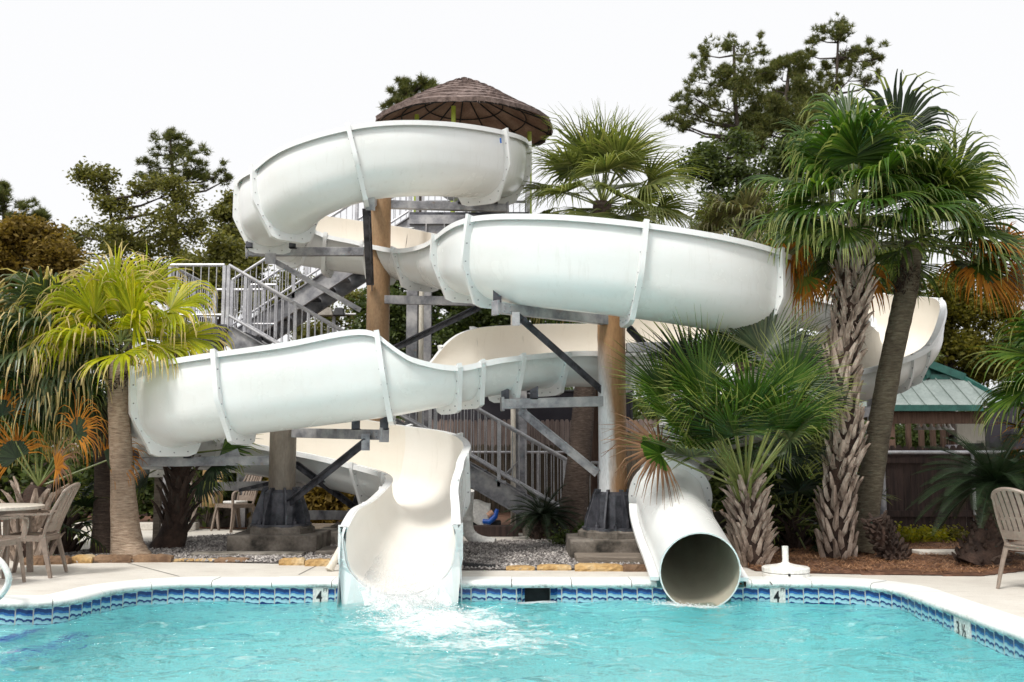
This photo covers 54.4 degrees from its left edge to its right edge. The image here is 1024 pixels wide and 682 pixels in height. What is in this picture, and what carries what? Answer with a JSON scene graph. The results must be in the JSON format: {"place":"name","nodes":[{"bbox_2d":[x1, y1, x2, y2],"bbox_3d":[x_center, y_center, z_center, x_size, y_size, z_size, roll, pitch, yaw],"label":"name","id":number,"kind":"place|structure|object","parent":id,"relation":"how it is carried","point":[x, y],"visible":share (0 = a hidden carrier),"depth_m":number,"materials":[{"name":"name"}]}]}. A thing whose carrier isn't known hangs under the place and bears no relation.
{"place":"outdoors","nodes":[
{"label":"outdoors","id":0,"kind":"place"},
{"bbox_2d":[358,571,451,605],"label":"running water","id":1,"kind":"structure","parent":0,"point":[364,594],"depth_m":9.90,"materials":[{"name":"white liquid"}]},
{"bbox_2d":[0,528,1023,617],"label":"pool deck","id":2,"kind":"structure","parent":0,"point":[1008,596],"depth_m":10.57,"materials":[{"name":"concrete"}]},
{"bbox_2d":[0,516,28,581],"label":"garden chair","id":3,"kind":"object","parent":2,"relation":"on","point":[4,542],"visible":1,"depth_m":10.00,"materials":[{"name":"beige plastic"}]},
{"bbox_2d":[0,503,44,578],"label":"patio table","id":4,"kind":"object","parent":2,"relation":"on","point":[15,508],"visible":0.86,"depth_m":10.54,"materials":[{"name":"plastic"}]},
{"bbox_2d":[0,317,79,537],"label":"fan palm","id":5,"kind":"object","parent":2,"relation":"on","point":[11,344],"visible":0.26,"depth_m":12.57,"materials":[{"name":"green plant"}]},
{"bbox_2d":[0,482,80,577],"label":"garden chair","id":6,"kind":"object","parent":2,"relation":"on","point":[65,498],"visible":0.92,"depth_m":10.53,"materials":[{"name":"beige plastic"}]},
{"bbox_2d":[0,336,146,562],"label":"palmetto","id":7,"kind":"object","parent":2,"relation":"on","point":[10,454],"visible":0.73,"depth_m":11.98,"materials":[{"name":"green plant"}]},
{"bbox_2d":[1,522,198,529],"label":"retaining kerb","id":8,"kind":"structure","parent":2,"relation":"on","point":[149,525],"depth_m":16.37,"materials":[{"name":"beige concrete"}]},
{"bbox_2d":[134,469,169,539],"bbox_3d":[-5.140,2.400,14.467,0.745,1.059,0.130,0,-6,0],"label":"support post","id":9,"kind":"object","parent":2,"relation":"on","point":[156,474],"visible":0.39,"depth_m":14.46,"materials":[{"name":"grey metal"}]},
{"bbox_2d":[210,475,262,532],"bbox_3d":[-4.474,2.618,16.380,0.622,0.978,0.738,-5,-8,38],"label":"garden chair","id":10,"kind":"object","parent":2,"relation":"on","point":[244,496],"visible":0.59,"depth_m":16.30,"materials":[{"name":"beige plastic"}]},
{"bbox_2d":[58,532,639,569],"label":"gravel","id":11,"kind":"structure","parent":2,"relation":"on","point":[494,552],"depth_m":12.59,"materials":[{"name":"grey gravel"}]},
{"bbox_2d":[19,467,109,555],"bbox_3d":[-5.751,2.252,12.837,1.475,1.354,1.503,0,-6,0],"label":"palmetto","id":12,"kind":"object","parent":11,"relation":"on","point":[69,542],"visible":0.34,"depth_m":12.74,"materials":[{"name":"green plant"}]},
{"bbox_2d":[0,259,150,553],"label":"fan palm","id":13,"kind":"object","parent":11,"relation":"on","point":[64,396],"visible":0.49,"depth_m":12.46,"materials":[{"name":"green plant"}]},
{"bbox_2d":[93,554,132,562],"bbox_3d":[-4.722,2.575,11.790,0.453,0.091,0.128,0,-6,0],"label":"edging stone","id":14,"kind":"object","parent":11,"relation":"on","point":[111,558],"visible":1,"depth_m":11.74,"materials":[{"name":"brown stone"}]},
{"bbox_2d":[11,241,235,555],"bbox_3d":[-4.851,0.682,12.457,2.307,4.172,2.501,6,-8,-42],"label":"fan palm","id":15,"kind":"object","parent":11,"relation":"on","point":[129,295],"visible":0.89,"depth_m":12.24,"materials":[{"name":"green plant"}]},
{"bbox_2d":[132,554,173,561],"bbox_3d":[-4.270,2.580,11.835,0.464,0.092,0.126,0,-6,0],"label":"edging stone","id":16,"kind":"object","parent":11,"relation":"on","point":[152,558],"visible":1,"depth_m":11.78,"materials":[{"name":"brown stone"}]},
{"bbox_2d":[134,434,263,549],"bbox_3d":[-4.407,1.804,13.516,2.209,2.293,0.925,-2,-6,20],"label":"palmetto","id":17,"kind":"object","parent":11,"relation":"on","point":[175,517],"visible":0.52,"depth_m":13.34,"materials":[{"name":"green plant"}]},
{"bbox_2d":[190,551,305,555],"bbox_3d":[-3.300,2.668,12.462,1.400,0.050,0.250,0,-6,0],"label":"footing step","id":18,"kind":"object","parent":11,"relation":"on","point":[254,553],"visible":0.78,"depth_m":12.36,"materials":[{"name":"concrete"}]},
{"bbox_2d":[227,529,330,552],"bbox_3d":[-3.055,2.645,13.143,1.150,0.240,1.000,0,-6,0],"label":"concrete pedestal","id":19,"kind":"object","parent":11,"relation":"on","point":[313,542],"visible":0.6,"depth_m":12.65,"materials":[{"name":"grey concrete"}]},
{"bbox_2d":[133,417,388,534],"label":"steel support column","id":20,"kind":"structure","parent":19,"relation":"on","point":[281,508],"depth_m":13.04,"materials":[{"name":"grey metal"}]},
{"bbox_2d":[331,521,341,527],"bbox_3d":[-2.038,2.823,14.803,1.150,0.240,1.000,0,-6,0],"label":"concrete pedestal","id":21,"kind":"object","parent":11,"relation":"on","point":[336,525],"visible":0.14,"depth_m":14.33,"materials":[{"name":"grey concrete"}]},
{"bbox_2d":[245,198,508,506],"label":"steel support column","id":22,"kind":"structure","parent":21,"relation":"on","point":[376,213],"depth_m":15.00,"materials":[{"name":"metal"}]},
{"bbox_2d":[128,120,804,604],"bbox_3d":[-0.733,-0.258,13.515,8.052,6.932,6.961,-5,-8,41],"label":"open flume slide","id":23,"kind":"object","parent":22,"relation":"on","point":[408,486],"visible":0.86,"depth_m":11.94,"materials":[{"name":"plastic"}]},
{"bbox_2d":[473,499,500,524],"bbox_3d":[-0.487,2.781,15.841,0.620,0.525,0.505,0,-6,0],"label":"pool float","id":24,"kind":"object","parent":2,"relation":"on","point":[483,514],"visible":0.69,"depth_m":15.71,"materials":[{"name":"plastic"}]},
{"bbox_2d":[473,525,518,536],"bbox_3d":[-0.317,2.917,15.301,0.833,0.160,0.250,0,-6,0],"label":"timber edging","id":25,"kind":"object","parent":2,"relation":"on","point":[494,530],"visible":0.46,"depth_m":15.18,"materials":[{"name":"brown wood"}]},
{"bbox_2d":[462,540,572,569],"bbox_3d":[0.455,2.738,12.971,2.934,0.001,3.965,0,-6,0],"label":"gravel bed","id":26,"kind":"object","parent":2,"relation":"on","point":[510,558],"visible":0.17,"depth_m":11.89,"materials":[{"name":"grey gravel"}]},
{"bbox_2d":[463,489,496,542],"bbox_3d":[-0.482,2.534,14.168,0.524,0.858,0.278,0,-6,0],"label":"drain pipe","id":27,"kind":"object","parent":26,"relation":"on","point":[470,533],"visible":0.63,"depth_m":14.12,"materials":[{"name":"white plastic"}]},
{"bbox_2d":[537,564,570,570],"bbox_3d":[0.467,2.512,11.060,0.377,0.061,0.137,0,-6,0],"label":"edging stone","id":28,"kind":"object","parent":26,"relation":"on","point":[554,567],"visible":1,"depth_m":11.00,"materials":[{"name":"stone"}]},
{"bbox_2d":[543,523,578,544],"bbox_3d":[0.897,2.719,13.804,0.935,0.407,0.731,0,-6,0],"label":"shrub","id":29,"kind":"object","parent":26,"relation":"on","point":[557,538],"visible":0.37,"depth_m":13.68,"materials":[{"name":"green plant"}]},
{"bbox_2d":[566,533,639,558],"bbox_3d":[1.278,2.578,12.517,1.150,0.240,1.000,0,-6,0],"label":"concrete pedestal","id":30,"kind":"object","parent":26,"relation":"on","point":[575,543],"visible":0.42,"depth_m":12.03,"materials":[{"name":"grey concrete"}]},
{"bbox_2d":[492,290,749,539],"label":"steel support column","id":31,"kind":"structure","parent":30,"relation":"on","point":[607,515],"depth_m":12.47,"materials":[{"name":"grey metal"}]},
{"bbox_2d":[574,553,644,563],"bbox_3d":[1.425,2.576,11.793,1.350,0.090,0.500,0,-6,0],"label":"timber step","id":32,"kind":"object","parent":26,"relation":"on","point":[618,558],"visible":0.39,"depth_m":11.55,"materials":[{"name":"beige wood"}]},
{"bbox_2d":[502,482,582,540],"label":"sago palm","id":33,"kind":"object","parent":2,"relation":"on","point":[543,518],"visible":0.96,"depth_m":14.68,"materials":[{"name":"green plant"}]},
{"bbox_2d":[574,563,622,570],"bbox_3d":[0.955,2.495,10.987,0.524,0.079,0.138,0,-6,0],"label":"edging stone","id":34,"kind":"object","parent":2,"relation":"on","point":[598,567],"visible":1,"depth_m":10.93,"materials":[{"name":"stone"}]},
{"bbox_2d":[510,100,712,534],"bbox_3d":[1.515,-0.382,16.075,3.570,7.187,3.565,3,-7,-28],"label":"fan palm","id":35,"kind":"object","parent":2,"relation":"on","point":[589,152],"visible":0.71,"depth_m":15.63,"materials":[{"name":"green plant"}]},
{"bbox_2d":[682,176,806,375],"bbox_3d":[3.922,0.221,16.628,2.312,6.174,2.383,0,-6,0],"label":"fan palm","id":36,"kind":"object","parent":2,"relation":"on","point":[742,209],"visible":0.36,"depth_m":16.58,"materials":[{"name":"green plant"}]},
{"bbox_2d":[762,546,809,577],"bbox_3d":[2.886,2.324,10.501,0.492,0.317,0.501,0,-6,0],"label":"umbrella base","id":37,"kind":"object","parent":2,"relation":"on","point":[785,568],"visible":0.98,"depth_m":10.34,"materials":[{"name":"white plastic"}]},
{"bbox_2d":[748,567,1023,575],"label":"mulch bed","id":38,"kind":"object","parent":2,"relation":"on","point":[911,574],"visible":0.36,"depth_m":10.59,"materials":[{"name":"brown wood"}]},
{"bbox_2d":[864,399,886,514],"bbox_3d":[4.958,1.815,14.120,1.396,2.100,0.261,6,-8,-43],"label":"steel support post","id":39,"kind":"object","parent":38,"relation":"on","point":[883,501],"visible":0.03,"depth_m":14.34,"materials":[{"name":"grey metal"}]},
{"bbox_2d":[739,533,1023,584],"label":"mulch mound","id":40,"kind":"object","parent":38,"relation":"on","point":[896,571],"visible":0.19,"depth_m":11.17,"materials":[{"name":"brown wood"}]},
{"bbox_2d":[598,277,866,566],"bbox_3d":[2.587,0.938,11.769,3.245,3.633,2.988,0,-6,0],"label":"cabbage palm","id":41,"kind":"object","parent":40,"relation":"on","point":[704,416],"visible":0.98,"depth_m":11.32,"materials":[{"name":"green plant"}]},
{"bbox_2d":[711,460,820,545],"bbox_3d":[3.626,2.330,14.011,2.076,1.756,1.958,0,-6,0],"label":"palmetto","id":42,"kind":"object","parent":40,"relation":"on","point":[719,505],"visible":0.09,"depth_m":13.92,"materials":[{"name":"green plant"}]},
{"bbox_2d":[719,452,858,551],"bbox_3d":[3.788,2.255,13.151,2.023,1.728,2.103,0,-6,0],"label":"palmetto","id":43,"kind":"object","parent":40,"relation":"on","point":[790,483],"visible":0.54,"depth_m":13.10,"materials":[{"name":"green plant"}]},
{"bbox_2d":[709,419,894,527],"bbox_3d":[3.972,2.006,14.873,3.164,2.000,1.742,0,-6,0],"label":"shrub","id":44,"kind":"object","parent":40,"relation":"on","point":[717,494],"visible":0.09,"depth_m":14.68,"materials":[{"name":"green plant"}]},
{"bbox_2d":[771,438,900,544],"bbox_3d":[4.361,2.333,14.102,2.055,2.089,2.156,-6,-8,44],"label":"palmetto","id":45,"kind":"object","parent":40,"relation":"on","point":[806,499],"visible":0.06,"depth_m":14.00,"materials":[{"name":"green plant"}]},
{"bbox_2d":[735,83,993,559],"bbox_3d":[4.321,-0.360,12.297,3.028,6.269,2.878,-3,-7,23],"label":"cabbage palm","id":46,"kind":"object","parent":40,"relation":"on","point":[857,147],"visible":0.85,"depth_m":11.99,"materials":[{"name":"green plant"}]},
{"bbox_2d":[860,510,911,561],"bbox_3d":[4.443,2.328,11.820,0.581,0.635,0.417,0,-6,0],"label":"palm stump","id":47,"kind":"object","parent":40,"relation":"on","point":[881,530],"visible":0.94,"depth_m":11.72,"materials":[{"name":"brown plant"}]},
{"bbox_2d":[804,69,1023,553],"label":"fan palm","id":48,"kind":"object","parent":40,"relation":"on","point":[988,269],"visible":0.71,"depth_m":12.64,"materials":[{"name":"green plant"}]},
{"bbox_2d":[895,521,955,542],"bbox_3d":[5.763,2.764,14.000,1.037,0.478,0.774,0,-6,0],"label":"shrub","id":49,"kind":"object","parent":40,"relation":"on","point":[911,534],"visible":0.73,"depth_m":13.86,"materials":[{"name":"green plant"}]},
{"bbox_2d":[912,549,956,554],"bbox_3d":[5.300,2.592,12.218,0.700,0.050,0.250,0,-6,0],"label":"paver","id":50,"kind":"object","parent":40,"relation":"on","point":[936,551],"visible":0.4,"depth_m":12.10,"materials":[{"name":"beige concrete"}]},
{"bbox_2d":[932,522,969,543],"bbox_3d":[6.339,2.740,14.087,0.812,0.491,0.766,0,-6,0],"label":"shrub","id":51,"kind":"object","parent":40,"relation":"on","point":[955,533],"visible":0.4,"depth_m":14.02,"materials":[{"name":"green plant"}]},
{"bbox_2d":[905,424,1023,567],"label":"sago palm","id":52,"kind":"object","parent":40,"relation":"on","point":[983,545],"visible":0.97,"depth_m":11.23,"materials":[{"name":"green plant"}]},
{"bbox_2d":[992,402,1023,476],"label":"palmetto","id":53,"kind":"object","parent":40,"relation":"on","point":[1013,424],"visible":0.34,"depth_m":11.89,"materials":[{"name":"green plant"}]},
{"bbox_2d":[775,445,1023,532],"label":"picket fence","id":54,"kind":"object","parent":2,"relation":"on","point":[904,483],"visible":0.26,"depth_m":15.22,"materials":[{"name":"brown wood"}]},
{"bbox_2d":[958,297,1023,441],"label":"fan palm","id":55,"kind":"object","parent":2,"relation":"on","point":[1011,394],"visible":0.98,"depth_m":11.85,"materials":[{"name":"green plant"}]},
{"bbox_2d":[983,401,1023,448],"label":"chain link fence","id":56,"kind":"object","parent":2,"relation":"on","point":[990,437],"visible":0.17,"depth_m":16.93,"materials":[{"name":"grey metal"}]},
{"bbox_2d":[991,487,1023,588],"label":"garden chair","id":57,"kind":"object","parent":2,"relation":"on","point":[1010,533],"visible":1,"depth_m":9.48,"materials":[{"name":"beige plastic"}]},
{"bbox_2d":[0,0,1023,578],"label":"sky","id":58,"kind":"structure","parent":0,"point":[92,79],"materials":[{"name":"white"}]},
{"bbox_2d":[821,362,1001,456],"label":"pavilion","id":59,"kind":"structure","parent":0,"point":[940,396],"depth_m":28.58,"materials":[{"name":"green metal"}]},
{"label":"ground","id":60,"kind":"structure","parent":0,"visible":0},
{"bbox_2d":[0,177,52,376],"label":"pine tree","id":61,"kind":"object","parent":60,"relation":"on","point":[5,193],"visible":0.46,"depth_m":37.46,"materials":[{"name":"green plant"}]},
{"bbox_2d":[0,209,92,359],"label":"broadleaf tree","id":62,"kind":"object","parent":60,"relation":"on","point":[29,242],"visible":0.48,"depth_m":28.86,"materials":[{"name":"green plant"}]},
{"bbox_2d":[62,156,216,365],"bbox_3d":[-13.106,-0.682,34.370,6.446,11.408,3.851,0,-6,0],"label":"broadleaf tree","id":63,"kind":"object","parent":60,"relation":"on","point":[102,177],"visible":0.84,"depth_m":34.32,"materials":[{"name":"green plant"}]},
{"bbox_2d":[133,127,233,357],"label":"pine tree","id":64,"kind":"object","parent":60,"relation":"on","point":[171,156],"visible":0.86,"depth_m":36.76,"materials":[{"name":"green plant"}]},
{"bbox_2d":[78,223,314,350],"bbox_3d":[-9.616,0.539,30.250,8.347,8.110,3.100,0,-6,0],"label":"broadleaf tree","id":65,"kind":"object","parent":60,"relation":"on","point":[221,247],"visible":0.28,"depth_m":29.92,"materials":[{"name":"green plant"}]},
{"bbox_2d":[205,188,245,327],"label":"broadleaf tree","id":66,"kind":"object","parent":60,"relation":"on","point":[219,212],"visible":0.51,"depth_m":34.37,"materials":[{"name":"green plant"}]},
{"bbox_2d":[287,287,366,340],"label":"broadleaf tree","id":67,"kind":"object","parent":60,"relation":"on","point":[355,294],"visible":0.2,"depth_m":35.99,"materials":[{"name":"green plant"}]},
{"bbox_2d":[318,307,355,332],"bbox_3d":[-4.771,1.653,26.879,1.004,5.140,0.296,0,-6,0],"label":"floodlight pole","id":68,"kind":"object","parent":60,"relation":"on","point":[329,312],"visible":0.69,"depth_m":27.04,"materials":[{"name":"metal"}]},
{"bbox_2d":[1,510,722,532],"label":"planting soil","id":69,"kind":"structure","parent":60,"relation":"on","point":[503,517],"depth_m":18.47,"materials":[{"name":"brown soil"}]},
{"bbox_2d":[0,418,193,521],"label":"shrub","id":70,"kind":"object","parent":69,"relation":"on","point":[22,477],"visible":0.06,"depth_m":16.98,"materials":[{"name":"green plant"}]},
{"bbox_2d":[83,464,257,526],"bbox_3d":[-5.949,2.444,17.262,3.065,1.679,1.767,0,-6,0],"label":"shrub","id":71,"kind":"object","parent":69,"relation":"on","point":[146,500],"visible":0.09,"depth_m":16.92,"materials":[{"name":"green plant"}]},
{"bbox_2d":[190,470,236,529],"bbox_3d":[-5.089,2.656,16.734,0.738,0.978,0.622,-2,-6,15],"label":"garden chair","id":72,"kind":"object","parent":69,"relation":"on","point":[208,514],"visible":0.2,"depth_m":16.54,"materials":[{"name":"beige plastic"}]},
{"bbox_2d":[189,507,252,526],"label":"planter wall","id":73,"kind":"structure","parent":69,"relation":"on","point":[224,522],"depth_m":16.97,"materials":[{"name":"concrete"}]},
{"bbox_2d":[247,477,354,522],"bbox_3d":[-3.207,2.784,17.012,2.551,1.261,1.571,0,-6,0],"label":"shrub","id":74,"kind":"object","parent":69,"relation":"on","point":[318,498],"visible":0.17,"depth_m":16.72,"materials":[{"name":"green plant"}]},
{"bbox_2d":[161,176,598,526],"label":"stair tower","id":75,"kind":"structure","parent":69,"relation":"on","point":[294,309],"depth_m":17.16,"materials":[{"name":"metal"}]},
{"bbox_2d":[375,77,554,213],"bbox_3d":[-0.971,-3.665,19.912,3.734,3.331,3.708,0,-6,0],"label":"tower roof","id":76,"kind":"object","parent":75,"relation":"on","point":[465,100],"visible":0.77,"depth_m":19.86,"materials":[{"name":"brown wood"}]},
{"bbox_2d":[398,419,570,509],"bbox_3d":[-1.576,2.652,21.330,6.026,1.971,0.026,0,-6,0],"label":"picket fence","id":77,"kind":"object","parent":69,"relation":"on","point":[552,425],"visible":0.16,"depth_m":21.40,"materials":[{"name":"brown wood"}]},
{"bbox_2d":[470,444,566,512],"bbox_3d":[-0.825,2.864,20.762,4.090,1.429,0.109,0,-6,0],"label":"picket fence","id":78,"kind":"object","parent":69,"relation":"on","point":[483,498],"visible":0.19,"depth_m":20.81,"materials":[{"name":"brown wood"}]},
{"bbox_2d":[533,318,598,496],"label":"fan palm","id":79,"kind":"object","parent":69,"relation":"on","point":[595,456],"visible":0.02,"depth_m":16.00,"materials":[{"name":"brown plant"}]},
{"bbox_2d":[588,431,641,505],"bbox_3d":[2.125,2.691,20.421,1.850,1.700,0.025,0,-6,0],"label":"picket fence","id":80,"kind":"object","parent":69,"relation":"on","point":[629,464],"visible":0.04,"depth_m":20.43,"materials":[{"name":"brown wood"}]},
{"bbox_2d":[587,419,659,507],"bbox_3d":[2.400,2.654,21.330,1.690,1.968,0.025,0,-6,0],"label":"picket fence","id":81,"kind":"object","parent":69,"relation":"on","point":[640,422],"visible":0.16,"depth_m":21.41,"materials":[{"name":"brown wood"}]},
{"bbox_2d":[378,71,441,211],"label":"pine tree","id":82,"kind":"object","parent":60,"relation":"on","point":[407,87],"visible":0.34,"depth_m":34.08,"materials":[{"name":"green plant"}]},
{"bbox_2d":[343,280,578,418],"bbox_3d":[-0.772,0.909,30.085,8.763,7.321,3.830,2,-6,-15],"label":"broadleaf tree","id":83,"kind":"object","parent":60,"relation":"on","point":[483,317],"visible":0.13,"depth_m":29.52,"materials":[{"name":"green plant"}]},
{"bbox_2d":[432,390,632,489],"bbox_3d":[0.384,2.414,22.370,4.697,2.666,0.084,0,-6,0],"label":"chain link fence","id":84,"kind":"object","parent":60,"relation":"on","point":[540,414],"visible":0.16,"depth_m":22.45,"materials":[{"name":"grey metal"}]},
{"bbox_2d":[659,29,773,228],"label":"pine tree","id":85,"kind":"object","parent":60,"relation":"on","point":[736,84],"visible":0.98,"depth_m":39.02,"materials":[{"name":"green plant"}]},
{"bbox_2d":[633,388,826,499],"bbox_3d":[3.169,2.608,24.345,9.682,3.218,2.965,0,-6,0],"label":"shrub","id":86,"kind":"object","parent":60,"relation":"on","point":[637,415],"visible":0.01,"depth_m":24.09,"materials":[{"name":"green plant"}]},
{"bbox_2d":[674,121,834,235],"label":"broadleaf tree","id":87,"kind":"object","parent":60,"relation":"on","point":[730,171],"visible":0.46,"depth_m":31.21,"materials":[{"name":"green plant"}]},
{"bbox_2d":[714,48,831,198],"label":"pine tree","id":88,"kind":"object","parent":60,"relation":"on","point":[776,103],"visible":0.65,"depth_m":39.31,"materials":[{"name":"green plant"}]},
{"bbox_2d":[800,12,890,282],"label":"pine tree","id":89,"kind":"object","parent":60,"relation":"on","point":[838,36],"visible":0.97,"depth_m":40.78,"materials":[{"name":"green plant"}]},
{"bbox_2d":[755,236,944,366],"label":"broadleaf tree","id":90,"kind":"object","parent":60,"relation":"on","point":[884,285],"visible":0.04,"depth_m":31.02,"materials":[{"name":"green plant"}]},
{"bbox_2d":[820,416,946,465],"bbox_3d":[16.654,4.051,39.223,11.654,3.765,3.416,0,-6,0],"label":"shrub","id":91,"kind":"object","parent":60,"relation":"on","point":[900,439],"visible":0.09,"depth_m":38.66,"materials":[{"name":"green plant"}]},
{"bbox_2d":[918,260,1023,444],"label":"broadleaf tree","id":92,"kind":"object","parent":60,"relation":"on","point":[960,313],"visible":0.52,"depth_m":32.54,"materials":[{"name":"green plant"}]},
{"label":"pool basin","id":93,"kind":"structure","parent":60,"relation":"in","visible":0},
{"bbox_2d":[52,579,811,605],"bbox_3d":[-1.880,1.987,5.570,11.820,0.041,9.680,0,-6,0],"label":"pool edge","id":94,"kind":"object","parent":93,"relation":"on","point":[511,586],"visible":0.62,"depth_m":10.08,"materials":[{"name":"white concrete"}]},
{"bbox_2d":[0,576,1023,641],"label":"pool coping","id":95,"kind":"object","parent":94,"relation":"on","point":[1000,621],"visible":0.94,"depth_m":10.02,"materials":[{"name":"white paint"}]},
{"bbox_2d":[0,595,1023,681],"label":"pool water","id":96,"kind":"structure","parent":93,"relation":"in","point":[533,641],"depth_m":7.86,"materials":[{"name":"teal liquid"}]},
{"bbox_2d":[310,583,757,640],"bbox_3d":[0.287,2.409,8.968,4.273,0.288,2.002,0,-6,0],"label":"splash","id":97,"kind":"object","parent":96,"relation":"on","point":[403,597],"visible":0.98,"depth_m":9.41,"materials":[{"name":"white liquid"}]},
{"bbox_2d":[0,587,1023,658],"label":"waterline tile band","id":98,"kind":"object","parent":93,"relation":"attached to","point":[1005,644],"visible":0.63,"depth_m":10.06,"materials":[{"name":"blue tile"}]},
{"bbox_2d":[313,587,327,601],"bbox_3d":[-1.937,2.581,10.072,0.155,0.172,0.015,0,-6,0],"label":"depth marker tile","id":99,"kind":"object","parent":98,"relation":"attached to","point":[320,594],"visible":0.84,"depth_m":10.07,"materials":[{"name":"white tile"}]},
{"bbox_2d":[770,587,785,602],"bbox_3d":[2.689,2.581,10.072,0.155,0.172,0.015,0,-6,0],"label":"depth marker tile","id":100,"kind":"object","parent":98,"relation":"attached to","point":[777,594],"visible":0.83,"depth_m":10.07,"materials":[{"name":"white tile"}]},
{"bbox_2d":[954,616,971,637],"bbox_3d":[3.729,2.385,8.243,0.015,0.172,0.300,0,-6,0],"label":"depth marker tile","id":101,"kind":"object","parent":98,"relation":"attached to","point":[962,627],"visible":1,"depth_m":8.22,"materials":[{"name":"white tile"}]},
{"bbox_2d":[518,588,556,601],"bbox_3d":[0.260,2.627,10.287,0.520,0.209,0.423,0,-6,0],"label":"pool skimmer","id":102,"kind":"object","parent":93,"relation":"in","point":[535,594],"visible":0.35,"depth_m":10.49,"materials":[{"name":"black plastic"}]},
{"bbox_2d":[354,576,743,602],"bbox_3d":[0.315,2.635,10.670,4.070,0.258,1.180,0,-6,0],"label":"slide recess","id":103,"kind":"object","parent":93,"relation":"attached to","point":[667,597],"visible":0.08,"depth_m":10.84,"materials":[{"name":"teal paint"}]},
{"bbox_2d":[628,288,946,605],"bbox_3d":[3.742,0.731,13.235,3.577,4.612,7.716,-3,-7,27],"label":"tube slide","id":104,"kind":"object","parent":103,"relation":"on","point":[688,552],"visible":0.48,"depth_m":11.34,"materials":[{"name":"plastic"}]},
{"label":"pool step","id":105,"kind":"structure","parent":93,"relation":"on","visible":0},
{"bbox_2d":[0,557,11,599],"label":"pool handrail","id":106,"kind":"object","parent":105,"relation":"on","point":[8,577],"visible":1,"depth_m":8.63,"materials":[{"name":"white plastic"}]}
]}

